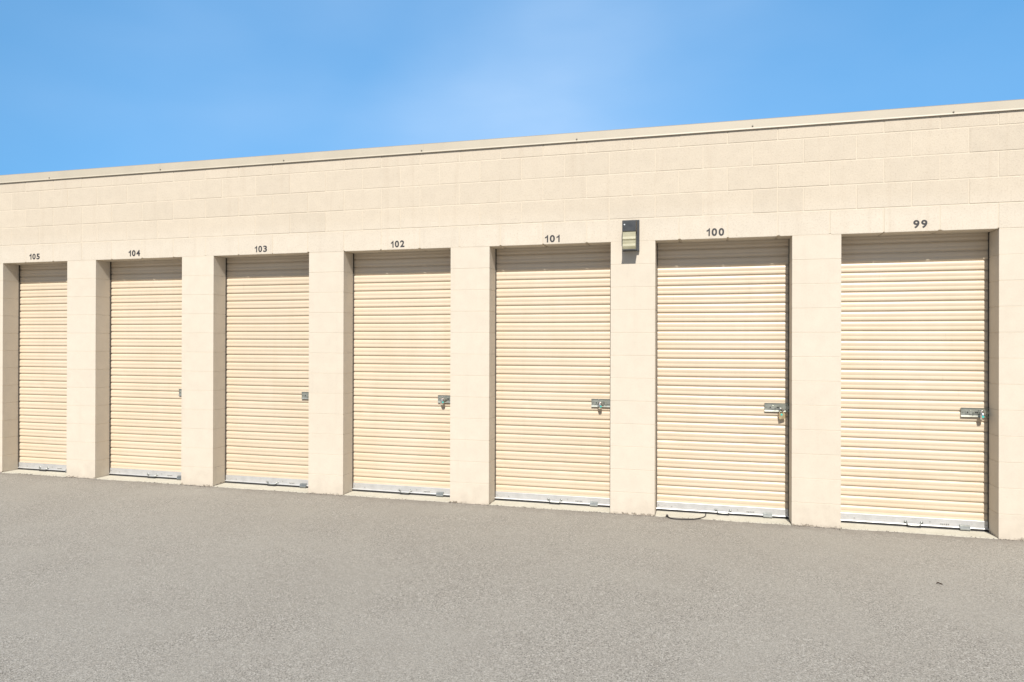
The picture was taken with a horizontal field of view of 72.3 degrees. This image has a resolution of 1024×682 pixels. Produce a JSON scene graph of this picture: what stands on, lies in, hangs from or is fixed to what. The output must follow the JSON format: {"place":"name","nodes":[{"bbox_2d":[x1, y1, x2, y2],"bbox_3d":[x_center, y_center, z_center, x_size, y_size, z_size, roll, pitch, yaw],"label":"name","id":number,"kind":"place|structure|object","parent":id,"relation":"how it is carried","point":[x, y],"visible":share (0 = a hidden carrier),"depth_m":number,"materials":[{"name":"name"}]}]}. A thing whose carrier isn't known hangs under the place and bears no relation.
{"place":"outdoors","nodes":[
{"label":"outdoors","id":0,"kind":"place"},
{"bbox_2d":[0,462,1023,681],"bbox_3d":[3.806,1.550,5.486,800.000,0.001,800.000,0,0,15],"label":"asphalt pavement","id":1,"kind":"structure","parent":0,"point":[102,580],"depth_m":4.25,"materials":[{"name":"grey asphalt"}]},
{"bbox_2d":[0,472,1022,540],"bbox_3d":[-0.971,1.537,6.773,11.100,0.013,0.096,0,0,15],"label":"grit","id":2,"kind":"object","parent":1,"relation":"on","point":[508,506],"visible":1,"depth_m":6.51,"materials":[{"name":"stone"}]},
{"bbox_2d":[0,99,1023,540],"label":"storage building","id":3,"kind":"structure","parent":1,"relation":"on","point":[844,291],"depth_m":6.55,"materials":[{"name":"paint"}]},
{"bbox_2d":[18,263,66,471],"bbox_3d":[-5.414,0.263,8.206,0.997,2.541,0.052,0,0,15],"label":"roll up door","id":4,"kind":"structure","parent":3,"relation":"in","point":[42,328],"depth_m":8.25,"materials":[{"name":"paint"}]},
{"bbox_2d":[109,260,181,479],"bbox_3d":[-4.029,0.266,7.828,1.200,2.542,0.050,0,0,15],"label":"roll up door","id":5,"kind":"structure","parent":3,"relation":"in","point":[146,296],"depth_m":7.86,"materials":[{"name":"paint"}]},
{"bbox_2d":[225,255,308,487],"bbox_3d":[-2.551,0.269,7.425,1.194,2.542,0.049,0,0,15],"label":"roll up door","id":6,"kind":"structure","parent":3,"relation":"in","point":[267,314],"depth_m":7.45,"materials":[{"name":"paint"}]},
{"bbox_2d":[352,251,450,496],"bbox_3d":[-1.084,0.272,7.025,1.194,2.542,0.049,0,0,15],"label":"roll up door","id":7,"kind":"structure","parent":3,"relation":"in","point":[402,300],"depth_m":7.04,"materials":[{"name":"paint"}]},
{"bbox_2d":[495,245,610,506],"bbox_3d":[0.386,0.276,6.625,1.199,2.542,0.050,0,0,15],"label":"roll up door","id":8,"kind":"structure","parent":3,"relation":"in","point":[553,304],"depth_m":6.63,"materials":[{"name":"paint"}]},
{"bbox_2d":[622,220,639,251],"bbox_3d":[1.047,-0.934,6.184,0.146,0.272,0.114,0,0,15],"label":"wall light","id":9,"kind":"object","parent":3,"relation":"attached to","point":[631,234],"visible":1,"depth_m":6.14,"materials":[{"name":"grey glass"}]},
{"bbox_2d":[656,238,789,518],"bbox_3d":[1.859,0.279,6.224,1.191,2.541,0.050,0,0,15],"label":"roll up door","id":10,"kind":"structure","parent":3,"relation":"in","point":[722,337],"depth_m":6.23,"materials":[{"name":"paint"}]},
{"bbox_2d":[778,408,784,418],"bbox_3d":[2.334,0.627,6.067,0.048,0.093,0.022,-8,-1,3],"label":"padlock","id":11,"kind":"object","parent":10,"relation":"attached to","point":[781,415],"visible":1,"depth_m":6.06,"materials":[{"name":"gold metal"}]},
{"bbox_2d":[841,232,989,531],"bbox_3d":[3.317,0.282,5.826,1.197,2.542,0.049,0,0,15],"label":"roll up door","id":12,"kind":"structure","parent":3,"relation":"in","point":[915,332],"depth_m":5.83,"materials":[{"name":"paint"}]},
{"bbox_2d":[979,410,984,419],"bbox_3d":[3.800,0.598,5.665,0.027,0.081,0.075,0,0,21],"label":"padlock","id":13,"kind":"object","parent":12,"relation":"attached to","point":[981,415],"visible":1,"depth_m":5.64,"materials":[{"name":"silver metal"}]},
{"bbox_2d":[666,512,705,519],"bbox_3d":[1.567,1.532,6.134,0.410,0.023,0.167,0,0,-18],"label":"pull cord","id":14,"kind":"object","parent":1,"relation":"on","point":[685,519],"visible":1,"depth_m":6.06,"materials":[{"name":"grey"}]},
{"bbox_2d":[0,0,1023,174],"label":"sky","id":15,"kind":"structure","parent":0,"point":[85,84],"materials":[{"name":"blue"}]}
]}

